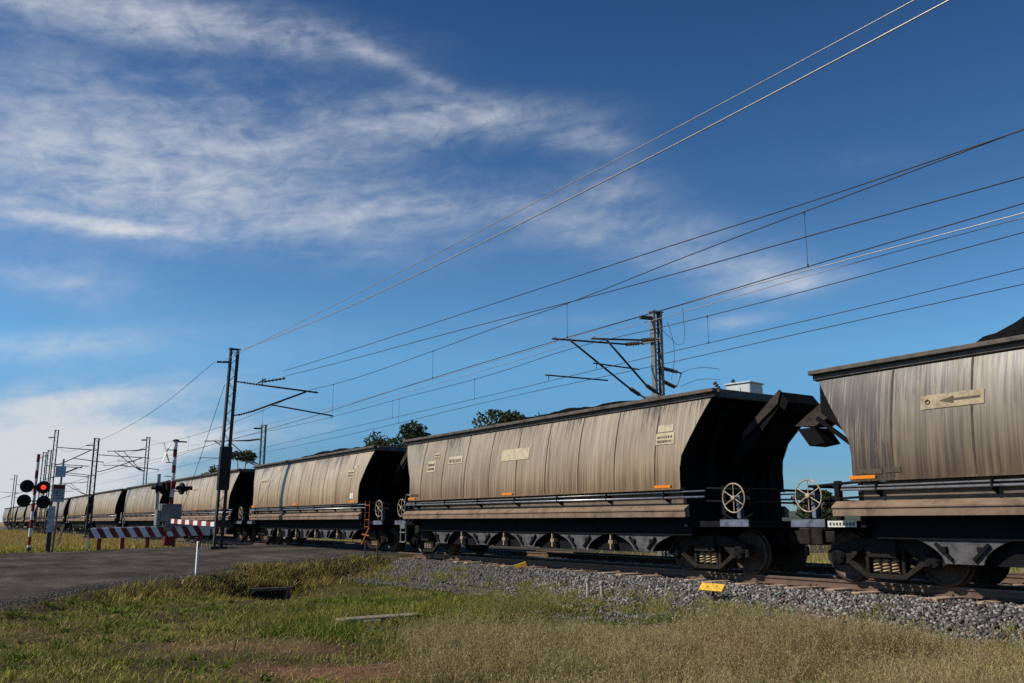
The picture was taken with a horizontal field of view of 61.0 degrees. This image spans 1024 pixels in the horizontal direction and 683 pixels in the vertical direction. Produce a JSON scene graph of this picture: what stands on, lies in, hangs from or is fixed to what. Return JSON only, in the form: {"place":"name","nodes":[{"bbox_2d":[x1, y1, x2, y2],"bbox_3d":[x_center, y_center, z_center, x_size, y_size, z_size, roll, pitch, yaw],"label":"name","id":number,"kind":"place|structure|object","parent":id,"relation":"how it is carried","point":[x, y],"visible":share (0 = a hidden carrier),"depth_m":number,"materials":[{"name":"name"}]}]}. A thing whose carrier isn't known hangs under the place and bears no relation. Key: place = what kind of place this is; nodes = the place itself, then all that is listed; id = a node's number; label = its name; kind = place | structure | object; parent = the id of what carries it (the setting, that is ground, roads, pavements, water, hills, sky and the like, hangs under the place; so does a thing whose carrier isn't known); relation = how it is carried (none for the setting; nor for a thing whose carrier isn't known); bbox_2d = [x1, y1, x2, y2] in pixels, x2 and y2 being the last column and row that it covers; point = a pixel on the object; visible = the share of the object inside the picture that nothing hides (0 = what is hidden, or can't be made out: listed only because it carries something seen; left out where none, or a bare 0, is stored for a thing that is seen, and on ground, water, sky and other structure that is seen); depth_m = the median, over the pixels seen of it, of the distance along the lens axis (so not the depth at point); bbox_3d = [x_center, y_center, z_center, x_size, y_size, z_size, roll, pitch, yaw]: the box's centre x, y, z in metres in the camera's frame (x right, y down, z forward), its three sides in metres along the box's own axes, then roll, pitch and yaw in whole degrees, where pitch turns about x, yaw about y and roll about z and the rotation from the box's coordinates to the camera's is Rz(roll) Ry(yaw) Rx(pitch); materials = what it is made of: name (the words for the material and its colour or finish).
{"place":"outdoors","nodes":[
{"label":"outdoors","id":0,"kind":"place"},
{"bbox_2d":[0,552,691,682],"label":"gravel","id":1,"kind":"structure","parent":0,"point":[28,599],"depth_m":17.56,"materials":[{"name":"grey gravel"}]},
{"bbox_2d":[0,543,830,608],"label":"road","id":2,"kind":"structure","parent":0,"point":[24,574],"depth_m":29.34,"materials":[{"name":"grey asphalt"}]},
{"bbox_2d":[0,522,1023,682],"bbox_3d":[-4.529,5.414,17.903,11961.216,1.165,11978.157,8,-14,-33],"label":"ground","id":3,"kind":"structure","parent":0,"point":[305,671],"depth_m":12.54,"materials":[{"name":"green plant"}]},
{"bbox_2d":[7,475,32,529],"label":"overhead mast","id":4,"kind":"object","parent":3,"relation":"on","point":[13,504],"visible":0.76,"depth_m":128.41,"materials":[{"name":"metal"}]},
{"bbox_2d":[17,454,50,552],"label":"crossing signal","id":5,"kind":"object","parent":3,"relation":"on","point":[41,487],"visible":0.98,"depth_m":42.53,"materials":[{"name":"black paint"}]},
{"bbox_2d":[45,459,65,551],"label":"road sign","id":6,"kind":"object","parent":3,"relation":"on","point":[58,494],"visible":0.98,"depth_m":42.52,"materials":[{"name":"metal"}]},
{"bbox_2d":[32,452,88,532],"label":"overhead mast","id":7,"kind":"object","parent":3,"relation":"on","point":[45,457],"visible":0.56,"depth_m":98.42,"materials":[{"name":"metal"}]},
{"bbox_2d":[57,525,63,546],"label":"timber stake","id":8,"kind":"object","parent":3,"relation":"on","point":[60,535],"visible":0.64,"depth_m":48.11,"materials":[{"name":"wood"}]},
{"bbox_2d":[37,450,93,532],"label":"overhead mast","id":9,"kind":"object","parent":3,"relation":"on","point":[50,455],"visible":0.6,"depth_m":94.46,"materials":[{"name":"metal"}]},
{"bbox_2d":[42,430,103,533],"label":"overhead mast","id":10,"kind":"object","parent":3,"relation":"on","point":[55,464],"visible":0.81,"depth_m":90.90,"materials":[{"name":"metal"}]},
{"bbox_2d":[58,475,89,494],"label":"overhead mast","id":11,"kind":"object","parent":3,"relation":"on","point":[76,488],"visible":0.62,"depth_m":137.45,"materials":[{"name":"metal"}]},
{"bbox_2d":[83,438,158,537],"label":"overhead mast","id":12,"kind":"object","parent":3,"relation":"on","point":[91,479],"visible":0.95,"depth_m":67.54,"materials":[{"name":"metal"}]},
{"bbox_2d":[56,364,211,451],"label":"feeder wire","id":13,"kind":"object","parent":12,"relation":"hanging from","point":[149,413],"visible":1,"depth_m":48.07,"materials":[{"name":"black metal"}]},
{"bbox_2d":[103,437,150,484],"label":"overhead mast","id":14,"kind":"object","parent":3,"relation":"on","point":[140,469],"visible":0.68,"depth_m":102.49,"materials":[{"name":"metal"}]},
{"bbox_2d":[86,525,210,549],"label":"guard barrier","id":15,"kind":"object","parent":3,"relation":"on","point":[147,532],"visible":0.91,"depth_m":44.00,"materials":[{"name":"red paint"}]},
{"bbox_2d":[0,527,306,545],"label":"ballast bed","id":16,"kind":"object","parent":3,"relation":"on","point":[187,542],"visible":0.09,"depth_m":62.37,"materials":[{"name":"grey gravel"}]},
{"bbox_2d":[0,526,1023,590],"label":"rail","id":17,"kind":"object","parent":16,"relation":"on","point":[973,585],"visible":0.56,"depth_m":19.63,"materials":[{"name":"metal"}]},
{"bbox_2d":[1,527,1023,601],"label":"rail","id":18,"kind":"object","parent":16,"relation":"on","point":[1003,595],"visible":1,"depth_m":17.37,"materials":[{"name":"metal"}]},
{"bbox_2d":[2,508,15,527],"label":"hopper wagon","id":19,"kind":"object","parent":18,"relation":"on","point":[6,513],"visible":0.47,"depth_m":168.24,"materials":[{"name":"beige metal"}]},
{"bbox_2d":[8,506,23,527],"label":"hopper wagon","id":20,"kind":"object","parent":18,"relation":"on","point":[14,523],"visible":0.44,"depth_m":153.07,"materials":[{"name":"beige metal"}]},
{"bbox_2d":[16,506,36,528],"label":"hopper wagon","id":21,"kind":"object","parent":18,"relation":"on","point":[21,516],"visible":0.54,"depth_m":140.76,"materials":[{"name":"beige metal"}]},
{"bbox_2d":[25,503,37,528],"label":"hopper wagon","id":22,"kind":"object","parent":18,"relation":"on","point":[27,517],"visible":0.12,"depth_m":129.87,"materials":[{"name":"beige metal"}]},
{"bbox_2d":[37,502,66,529],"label":"hopper wagon","id":23,"kind":"object","parent":18,"relation":"on","point":[42,519],"visible":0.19,"depth_m":115.13,"materials":[{"name":"beige metal"}]},
{"bbox_2d":[52,498,84,530],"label":"hopper wagon","id":24,"kind":"object","parent":18,"relation":"on","point":[63,513],"visible":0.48,"depth_m":98.67,"materials":[{"name":"beige metal"}]},
{"bbox_2d":[67,494,101,531],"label":"hopper wagon","id":25,"kind":"object","parent":18,"relation":"on","point":[77,512],"visible":0.41,"depth_m":88.42,"materials":[{"name":"beige metal"}]},
{"bbox_2d":[92,489,129,527],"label":"hopper wagon","id":26,"kind":"object","parent":18,"relation":"on","point":[109,505],"visible":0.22,"depth_m":73.87,"materials":[{"name":"beige metal"}]},
{"bbox_2d":[122,481,194,537],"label":"hopper wagon","id":27,"kind":"object","parent":18,"relation":"on","point":[139,510],"visible":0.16,"depth_m":62.74,"materials":[{"name":"beige metal"}]},
{"bbox_2d":[173,468,274,542],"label":"hopper wagon","id":28,"kind":"object","parent":18,"relation":"on","point":[200,502],"visible":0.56,"depth_m":45.69,"materials":[{"name":"beige metal"}]},
{"bbox_2d":[247,445,431,551],"bbox_3d":[-7.545,6.852,36.978,3.264,3.725,16.240,8,-14,-33],"label":"hopper wagon","id":29,"kind":"object","parent":18,"relation":"on","point":[356,494],"visible":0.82,"depth_m":33.13,"materials":[{"name":"beige metal"}]},
{"bbox_2d":[301,444,397,457],"bbox_3d":[-7.545,5.037,37.355,2.580,0.734,13.400,8,-14,-33],"label":"coal load","id":30,"kind":"object","parent":29,"relation":"in","point":[325,452],"visible":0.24,"depth_m":35.73},
{"bbox_2d":[395,388,818,574],"bbox_3d":[1.418,4.096,23.694,3.264,3.725,16.240,8,-14,-33],"label":"hopper wagon","id":31,"kind":"object","parent":18,"relation":"on","point":[690,480],"visible":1,"depth_m":19.47,"materials":[{"name":"beige metal"}]},
{"bbox_2d":[482,399,745,426],"bbox_3d":[1.418,2.283,24.070,2.580,0.729,13.400,8,-14,-33],"label":"coal load","id":32,"kind":"object","parent":31,"relation":"in","point":[574,409],"visible":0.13,"depth_m":22.89},
{"bbox_2d":[791,334,1023,586],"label":"hopper wagon","id":33,"kind":"object","parent":18,"relation":"on","point":[933,440],"visible":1,"depth_m":13.73,"materials":[{"name":"beige metal"}]},
{"bbox_2d":[977,316,1023,341],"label":"coal load","id":34,"kind":"object","parent":33,"relation":"in","point":[1016,328],"visible":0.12,"depth_m":13.32},
{"bbox_2d":[9,526,1023,582],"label":"rail","id":35,"kind":"object","parent":16,"relation":"on","point":[1007,579],"depth_m":26.71,"materials":[{"name":"metal"}]},
{"bbox_2d":[17,526,1023,575],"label":"rail","id":36,"kind":"object","parent":16,"relation":"on","point":[1009,573],"depth_m":28.91,"materials":[{"name":"metal"}]},
{"bbox_2d":[151,439,213,545],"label":"boom signal","id":37,"kind":"object","parent":3,"relation":"on","point":[168,516],"visible":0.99,"depth_m":44.39,"materials":[{"name":"white paint"}]},
{"bbox_2d":[195,541,199,574],"bbox_3d":[-8.472,5.880,23.420,0.100,0.980,0.140,8,-14,-33],"label":"guide post","id":38,"kind":"object","parent":3,"relation":"on","point":[197,557],"visible":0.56,"depth_m":23.41,"materials":[{"name":"white paint"}]},
{"bbox_2d":[208,449,257,472],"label":"gum tree","id":39,"kind":"object","parent":3,"relation":"on","point":[252,457],"visible":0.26,"depth_m":198.93,"materials":[{"name":"green plant"}]},
{"bbox_2d":[199,425,267,464],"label":"overhead mast","id":40,"kind":"object","parent":3,"relation":"on","point":[261,445],"visible":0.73,"depth_m":66.76,"materials":[{"name":"metal"}]},
{"bbox_2d":[75,232,1023,481],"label":"messenger wire","id":41,"kind":"object","parent":40,"relation":"attached to","point":[667,325],"visible":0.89,"depth_m":25.27,"materials":[{"name":"black metal"}]},
{"bbox_2d":[69,268,1023,490],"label":"contact wire","id":42,"kind":"object","parent":41,"relation":"hanging from","point":[673,351],"visible":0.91,"depth_m":24.91,"materials":[{"name":"black metal"}]},
{"bbox_2d":[234,284,1023,458],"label":"contact wire","id":43,"kind":"object","parent":41,"relation":"hanging from","point":[700,355],"visible":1,"depth_m":24.43,"materials":[{"name":"black metal"}]},
{"bbox_2d":[241,567,292,600],"bbox_3d":[-6.996,6.916,24.574,1.320,0.980,1.030,8,-14,-33],"label":"culvert","id":44,"kind":"object","parent":3,"relation":"on","point":[260,593],"visible":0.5,"depth_m":24.64,"materials":[{"name":"concrete"}]},
{"bbox_2d":[208,348,332,548],"bbox_3d":[-10.770,4.829,39.119,5.484,8.710,0.555,8,-14,-35],"label":"overhead mast","id":45,"kind":"object","parent":3,"relation":"on","point":[224,468],"visible":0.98,"depth_m":37.91,"materials":[{"name":"metal"}]},
{"bbox_2d":[170,385,224,545],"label":"stay wire","id":46,"kind":"object","parent":45,"relation":"attached to","point":[196,468],"visible":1,"depth_m":41.04,"materials":[{"name":"black metal"}]},
{"bbox_2d":[51,129,1021,479],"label":"messenger wire","id":47,"kind":"object","parent":45,"relation":"hanging from","point":[653,269],"visible":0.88,"depth_m":20.10,"materials":[{"name":"black metal"}]},
{"bbox_2d":[29,203,1023,493],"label":"contact wire","id":48,"kind":"object","parent":47,"relation":"hanging from","point":[665,309],"visible":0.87,"depth_m":19.83,"materials":[{"name":"black metal"}]},
{"bbox_2d":[222,0,914,361],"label":"feeder wire","id":49,"kind":"object","parent":45,"relation":"attached to","point":[656,138],"visible":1,"depth_m":15.40,"materials":[{"name":"metal"}]},
{"bbox_2d":[237,0,950,351],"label":"feeder wire","id":50,"kind":"object","parent":45,"relation":"attached to","point":[663,150],"visible":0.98,"depth_m":15.70,"materials":[{"name":"metal"}]},
{"bbox_2d":[283,176,1023,376],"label":"anchor wire","id":51,"kind":"object","parent":45,"relation":"attached to","point":[715,262],"visible":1,"depth_m":17.70,"materials":[{"name":"black metal"}]},
{"bbox_2d":[284,129,1023,370],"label":"anchor wire","id":52,"kind":"object","parent":45,"relation":"attached to","point":[718,230],"visible":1,"depth_m":17.69,"materials":[{"name":"black metal"}]},
{"bbox_2d":[335,612,422,624],"bbox_3d":[-2.283,4.874,15.197,1.580,0.150,0.420,9,-15,-36],"label":"timber slab","id":53,"kind":"object","parent":3,"relation":"on","point":[379,617],"depth_m":15.08,"materials":[{"name":"grey wood"}]},
{"bbox_2d":[364,419,430,446],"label":"gum tree","id":54,"kind":"object","parent":3,"relation":"on","point":[407,431],"visible":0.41,"depth_m":132.58,"materials":[{"name":"green plant"}]},
{"bbox_2d":[471,409,524,427],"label":"gum tree","id":55,"kind":"object","parent":3,"relation":"on","point":[508,416],"visible":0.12,"depth_m":108.01,"materials":[{"name":"green plant"}]},
{"bbox_2d":[599,581,604,595],"bbox_3d":[1.899,5.268,18.390,0.124,0.415,0.124,8,-14,-33],"label":"survey peg","id":56,"kind":"object","parent":3,"relation":"on","point":[601,583],"visible":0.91,"depth_m":18.37,"materials":[{"name":"concrete"}]},
{"bbox_2d":[545,310,681,555],"bbox_3d":[3.729,3.247,29.383,5.768,9.220,1.000,8,-14,-33],"label":"overhead mast","id":57,"kind":"object","parent":3,"relation":"on","point":[652,340],"visible":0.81,"depth_m":30.66,"materials":[{"name":"metal"}]},
{"bbox_2d":[144,212,1023,445],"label":"feeder wire","id":58,"kind":"object","parent":57,"relation":"attached to","point":[700,299],"visible":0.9,"depth_m":26.61,"materials":[{"name":"metal"}]},
{"bbox_2d":[259,217,1023,430],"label":"feeder wire","id":59,"kind":"object","parent":57,"relation":"attached to","point":[713,303],"visible":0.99,"depth_m":27.18,"materials":[{"name":"metal"}]},
{"bbox_2d":[681,367,719,385],"bbox_3d":[6.447,1.195,29.990,0.016,0.702,2.849,3,-12,-15],"label":"jumper cable","id":60,"kind":"object","parent":57,"relation":"attached to","point":[700,379],"visible":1,"depth_m":29.91,"materials":[{"name":"metal"}]},
{"bbox_2d":[332,555,1023,650],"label":"ballast","id":61,"kind":"structure","parent":3,"relation":"on","point":[832,602],"depth_m":16.27,"materials":[{"name":"gravel"}]},
{"bbox_2d":[585,578,590,596],"bbox_3d":[1.626,5.300,18.640,0.124,0.455,0.124,8,-14,-33],"label":"survey peg","id":62,"kind":"object","parent":61,"relation":"on","point":[587,580],"visible":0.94,"depth_m":18.62,"materials":[{"name":"concrete"}]},
{"bbox_2d":[358,582,1023,682],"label":"tall grass","id":63,"kind":"structure","parent":3,"relation":"on","point":[726,639],"depth_m":9.44,"materials":[{"name":"plant"}]},
{"bbox_2d":[375,557,1019,646],"bbox_3d":[17.308,2.197,3.266,9.700,0.544,67.000,8,-14,-33],"label":"ballast bed","id":64,"kind":"object","parent":3,"relation":"on","point":[435,583],"visible":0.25,"depth_m":18.97,"materials":[{"name":"grey gravel"}]},
{"bbox_2d":[376,545,378,565],"bbox_3d":[-4.331,6.977,27.945,0.048,0.870,0.070,8,-14,-33],"label":"stake","id":65,"kind":"object","parent":64,"relation":"on","point":[377,556],"visible":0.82,"depth_m":27.95,"materials":[{"name":"metal"}]},
{"bbox_2d":[453,560,471,562],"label":"railway sleeper","id":66,"kind":"object","parent":64,"relation":"on","point":[462,561],"visible":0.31,"depth_m":25.91,"materials":[{"name":"concrete"}]},
{"bbox_2d":[464,560,488,563],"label":"railway sleeper","id":67,"kind":"object","parent":64,"relation":"on","point":[481,561],"visible":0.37,"depth_m":25.38,"materials":[{"name":"concrete"}]},
{"bbox_2d":[515,561,526,568],"bbox_3d":[0.236,5.855,22.765,0.352,0.203,0.068,-6,-13,27],"label":"track marker","id":68,"kind":"object","parent":64,"relation":"on","point":[521,565],"visible":1,"depth_m":22.75,"materials":[{"name":"yellow paint"}]},
{"bbox_2d":[598,570,622,573],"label":"railway sleeper","id":69,"kind":"object","parent":64,"relation":"on","point":[618,571],"visible":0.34,"depth_m":20.32,"materials":[{"name":"concrete"}]},
{"bbox_2d":[615,571,645,575],"bbox_3d":[3.330,5.411,20.251,2.230,0.150,0.237,8,-14,-33],"label":"railway sleeper","id":70,"kind":"object","parent":64,"relation":"on","point":[634,573],"visible":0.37,"depth_m":19.74,"materials":[{"name":"concrete"}]},
{"bbox_2d":[636,573,672,577],"bbox_3d":[3.713,5.315,19.736,2.230,0.150,0.237,8,-14,-33],"label":"railway sleeper","id":71,"kind":"object","parent":64,"relation":"on","point":[657,574],"visible":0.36,"depth_m":19.24,"materials":[{"name":"concrete"}]},
{"bbox_2d":[684,577,713,580],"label":"railway sleeper","id":72,"kind":"object","parent":64,"relation":"on","point":[703,578],"visible":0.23,"depth_m":18.15,"materials":[{"name":"concrete"}]},
{"bbox_2d":[698,583,724,600],"bbox_3d":[3.717,4.783,16.143,0.143,0.572,0.502,11,-16,-44],"label":"track marker","id":73,"kind":"object","parent":64,"relation":"on","point":[713,587],"visible":0.94,"depth_m":16.17,"materials":[{"name":"yellow paint"}]},
{"bbox_2d":[704,578,741,582],"bbox_3d":[4.850,4.959,18.006,2.230,0.150,0.237,8,-14,-33],"label":"railway sleeper","id":74,"kind":"object","parent":64,"relation":"on","point":[725,580],"visible":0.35,"depth_m":17.59,"materials":[{"name":"concrete"}]},
{"bbox_2d":[732,580,761,584],"bbox_3d":[5.272,4.865,17.492,2.230,0.150,0.237,8,-14,-33],"label":"railway sleeper","id":75,"kind":"object","parent":64,"relation":"on","point":[753,582],"visible":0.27,"depth_m":17.05,"materials":[{"name":"concrete"}]},
{"bbox_2d":[763,584,795,586],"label":"railway sleeper","id":76,"kind":"object","parent":64,"relation":"on","point":[782,585],"visible":0.21,"depth_m":16.50,"materials":[{"name":"concrete"}]},
{"bbox_2d":[784,584,825,589],"bbox_3d":[5.925,4.606,16.305,2.230,0.150,0.237,8,-14,-33],"label":"railway sleeper","id":77,"kind":"object","parent":64,"relation":"on","point":[805,586],"visible":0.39,"depth_m":15.95,"materials":[{"name":"concrete"}]},
{"bbox_2d":[803,571,831,573],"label":"railway sleeper","id":78,"kind":"object","parent":64,"relation":"on","point":[813,572],"visible":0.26,"depth_m":20.67,"materials":[{"name":"concrete"}]},
{"bbox_2d":[824,588,863,591],"bbox_3d":[6.489,4.509,15.868,2.230,0.150,0.237,8,-14,-33],"label":"railway sleeper","id":79,"kind":"object","parent":64,"relation":"on","point":[838,589],"visible":0.22,"depth_m":15.34,"materials":[{"name":"concrete"}]},
{"bbox_2d":[852,589,892,594],"bbox_3d":[6.733,4.388,15.246,2.230,0.150,0.237,8,-14,-33],"label":"railway sleeper","id":80,"kind":"object","parent":64,"relation":"on","point":[877,591],"visible":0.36,"depth_m":14.82,"materials":[{"name":"concrete"}]},
{"bbox_2d":[899,593,929,596],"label":"railway sleeper","id":81,"kind":"object","parent":64,"relation":"on","point":[913,594],"visible":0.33,"depth_m":14.32,"materials":[{"name":"concrete"}]},
{"bbox_2d":[911,577,930,579],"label":"railway sleeper","id":82,"kind":"object","parent":64,"relation":"on","point":[920,578],"visible":0.24,"depth_m":18.46,"materials":[{"name":"concrete"}]},
{"bbox_2d":[924,593,963,601],"bbox_3d":[7.417,4.144,14.094,2.230,0.150,0.237,8,-14,-33],"label":"railway sleeper","id":83,"kind":"object","parent":64,"relation":"on","point":[955,596],"visible":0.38,"depth_m":13.63,"materials":[{"name":"concrete"}]},
{"bbox_2d":[971,598,1023,604],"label":"railway sleeper","id":84,"kind":"object","parent":64,"relation":"on","point":[996,600],"visible":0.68,"depth_m":13.20,"materials":[{"name":"concrete"}]},
{"bbox_2d":[1006,582,1023,585],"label":"railway sleeper","id":85,"kind":"object","parent":64,"relation":"on","point":[1020,584],"visible":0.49,"depth_m":16.70,"materials":[{"name":"concrete"}]},
{"bbox_2d":[713,379,763,393],"bbox_3d":[7.142,4.214,27.277,0.800,6.171,1.632,10,-16,-41],"label":"transformer","id":86,"kind":"object","parent":3,"relation":"on","point":[751,386],"visible":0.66,"depth_m":27.30,"materials":[{"name":"white metal"}]},
{"bbox_2d":[791,489,834,530],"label":"bush","id":87,"kind":"object","parent":3,"relation":"on","point":[827,494],"visible":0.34,"depth_m":69.92,"materials":[{"name":"green plant"}]},
{"bbox_2d":[797,509,837,520],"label":"bush","id":88,"kind":"object","parent":3,"relation":"on","point":[799,512],"visible":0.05,"depth_m":76.50,"materials":[{"name":"green plant"}]},
{"bbox_2d":[0,529,1023,571],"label":"field grass","id":89,"kind":"structure","parent":0,"point":[12,541],"depth_m":48.84,"materials":[{"name":"green plant"}]},
{"bbox_2d":[0,0,1023,521],"label":"sky","id":90,"kind":"structure","parent":0,"point":[184,183],"materials":[{"name":"blue"}]},
{"bbox_2d":[782,499,860,520],"bbox_3d":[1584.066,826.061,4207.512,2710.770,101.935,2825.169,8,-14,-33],"label":"hills","id":91,"kind":"structure","parent":0,"point":[792,515],"depth_m":3478.82,"materials":[{"name":"green plant"}]}
]}

